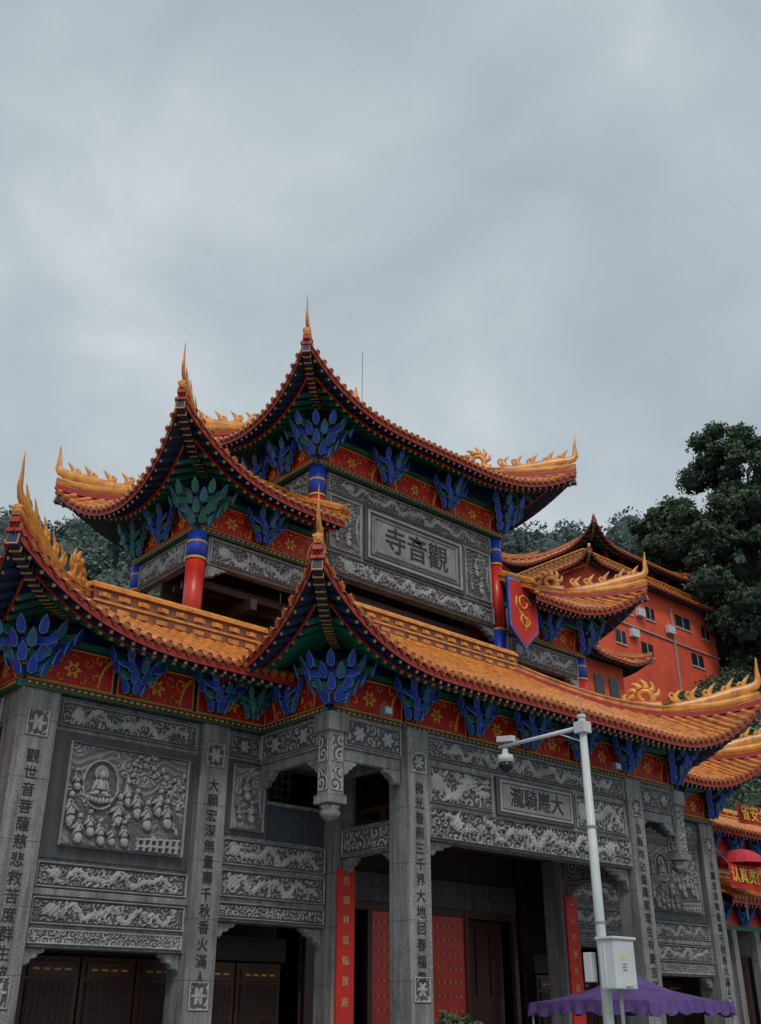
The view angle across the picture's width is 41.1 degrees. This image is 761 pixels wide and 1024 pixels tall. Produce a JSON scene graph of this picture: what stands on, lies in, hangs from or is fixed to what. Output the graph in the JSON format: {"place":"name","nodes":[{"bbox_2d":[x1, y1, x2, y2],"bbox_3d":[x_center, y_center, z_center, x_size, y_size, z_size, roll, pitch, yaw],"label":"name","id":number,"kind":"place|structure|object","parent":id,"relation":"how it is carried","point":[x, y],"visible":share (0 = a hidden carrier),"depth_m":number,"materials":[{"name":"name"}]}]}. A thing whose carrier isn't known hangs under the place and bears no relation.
{"place":"outdoors","nodes":[
{"label":"outdoors","id":0,"kind":"place"},
{"bbox_2d":[0,295,760,1023],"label":"temple gate","id":1,"kind":"structure","parent":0,"point":[234,789],"depth_m":24.42,"materials":[{"name":"grey stone"}]},
{"bbox_2d":[14,955,686,1023],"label":"lattice doors","id":2,"kind":"structure","parent":1,"relation":"in","point":[239,970],"depth_m":21.03,"materials":[{"name":"brown wood"}]},
{"bbox_2d":[33,967,680,988],"bbox_3d":[1.091,12.007,26.043,23.500,0.040,0.010,22,-34,-36],"label":"lattice door gold","id":3,"kind":"structure","parent":1,"relation":"in","point":[47,968],"depth_m":21.17,"materials":[{"name":"paint"}]},
{"bbox_2d":[296,911,504,1023],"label":"side door leaves","id":4,"kind":"structure","parent":1,"relation":"in","point":[486,958],"depth_m":28.06,"materials":[{"name":"brown wood"}]},
{"bbox_2d":[372,910,466,1023],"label":"red doors","id":5,"kind":"structure","parent":1,"relation":"in","point":[380,928],"depth_m":26.55,"materials":[{"name":"paint"}]},
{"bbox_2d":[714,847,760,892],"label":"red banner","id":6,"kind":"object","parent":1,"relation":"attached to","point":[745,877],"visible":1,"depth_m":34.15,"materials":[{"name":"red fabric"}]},
{"bbox_2d":[724,789,760,826],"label":"red banner","id":7,"kind":"object","parent":1,"relation":"attached to","point":[749,814],"visible":0.99,"depth_m":34.81,"materials":[{"name":"red fabric"}]},
{"bbox_2d":[0,0,760,535],"label":"sky","id":8,"kind":"structure","parent":0,"point":[534,226],"materials":[{"name":"grey"}]},
{"bbox_2d":[87,555,760,691],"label":"hill","id":9,"kind":"structure","parent":0,"point":[718,639],"depth_m":99.12,"materials":[{"name":"green plant"}]},
{"bbox_2d":[0,505,760,635],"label":"distant forest","id":10,"kind":"object","parent":9,"relation":"on","point":[101,554],"visible":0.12,"depth_m":110.73,"materials":[{"name":"green plant"}]},
{"bbox_2d":[501,550,538,572],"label":"hillside pavilion","id":11,"kind":"structure","parent":9,"relation":"on","point":[504,568],"depth_m":96.89,"materials":[{"name":"tile"}]},
{"bbox_2d":[501,513,726,702],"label":"hillside temple","id":12,"kind":"structure","parent":9,"relation":"on","point":[670,634],"depth_m":86.43,"materials":[{"name":"paint"}]},
{"bbox_2d":[595,568,708,667],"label":"windows","id":13,"kind":"structure","parent":12,"relation":"in","point":[678,619],"depth_m":87.84,"materials":[{"name":"black glass"}]},
{"bbox_2d":[584,646,652,698],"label":"hillside annex","id":14,"kind":"object","parent":9,"relation":"on","point":[608,671],"visible":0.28,"depth_m":67.51,"materials":[{"name":"paint"}]},
{"bbox_2d":[593,673,619,698],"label":"windows","id":15,"kind":"structure","parent":14,"relation":"in","point":[599,685],"depth_m":66.86,"materials":[{"name":"grey glass"}]},
{"bbox_2d":[626,495,704,572],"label":"broadleaf tree","id":16,"kind":"object","parent":9,"relation":"on","point":[657,535],"visible":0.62,"depth_m":103.02,"materials":[{"name":"green plant"}]},
{"bbox_2d":[662,657,760,810],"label":"hillside shrubs","id":17,"kind":"object","parent":9,"relation":"on","point":[749,793],"visible":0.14,"depth_m":82.02,"materials":[{"name":"green plant"}]},
{"bbox_2d":[667,420,760,651],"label":"broadleaf tree","id":18,"kind":"object","parent":9,"relation":"on","point":[723,529],"visible":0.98,"depth_m":93.45,"materials":[{"name":"green plant"}]},
{"bbox_2d":[716,633,760,738],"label":"hillside forest","id":19,"kind":"object","parent":9,"relation":"on","point":[736,651],"visible":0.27,"depth_m":91.30,"materials":[{"name":"green plant"}]},
{"bbox_2d":[748,542,760,658],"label":"broadleaf tree","id":20,"kind":"object","parent":9,"relation":"on","point":[759,642],"visible":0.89,"depth_m":89.51,"materials":[{"name":"green plant"}]},
{"bbox_3d":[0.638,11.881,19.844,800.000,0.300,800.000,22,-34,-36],"label":"plaza","id":21,"kind":"structure","parent":0,"visible":0},
{"bbox_2d":[435,1010,482,1023],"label":"topiary shrub","id":22,"kind":"object","parent":21,"relation":"on","point":[452,1019],"visible":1,"depth_m":18.86,"materials":[{"name":"green plant"}]},
{"bbox_2d":[496,677,637,1023],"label":"surveillance camera pole","id":23,"kind":"object","parent":21,"relation":"on","point":[616,963],"visible":1,"depth_m":15.22,"materials":[{"name":"white metal"}]},
{"bbox_2d":[603,942,636,985],"bbox_3d":[3.480,6.574,14.777,0.440,0.580,0.006,0,-27,0],"label":"box door","id":24,"kind":"structure","parent":23,"relation":"in","point":[630,979],"depth_m":14.78,"materials":[{"name":"white paint"}]},
{"bbox_2d":[528,973,737,1023],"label":"canopy tent","id":25,"kind":"object","parent":21,"relation":"on","point":[648,998],"visible":0.87,"depth_m":21.25,"materials":[{"name":"purple fabric"}]},
{"bbox_2d":[710,808,760,1023],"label":"side hall","id":26,"kind":"structure","parent":21,"relation":"on","point":[730,832],"depth_m":35.61,"materials":[{"name":"stone"}]},
{"bbox_2d":[717,846,760,919],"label":"red umbrella","id":27,"kind":"object","parent":26,"relation":"on","point":[737,856],"visible":0.93,"depth_m":34.36,"materials":[{"name":"fabric"}]},
{"bbox_2d":[740,956,760,1023],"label":"door leaves","id":28,"kind":"structure","parent":26,"relation":"in","point":[743,961],"depth_m":35.35,"materials":[{"name":"brown wood"}]}
]}

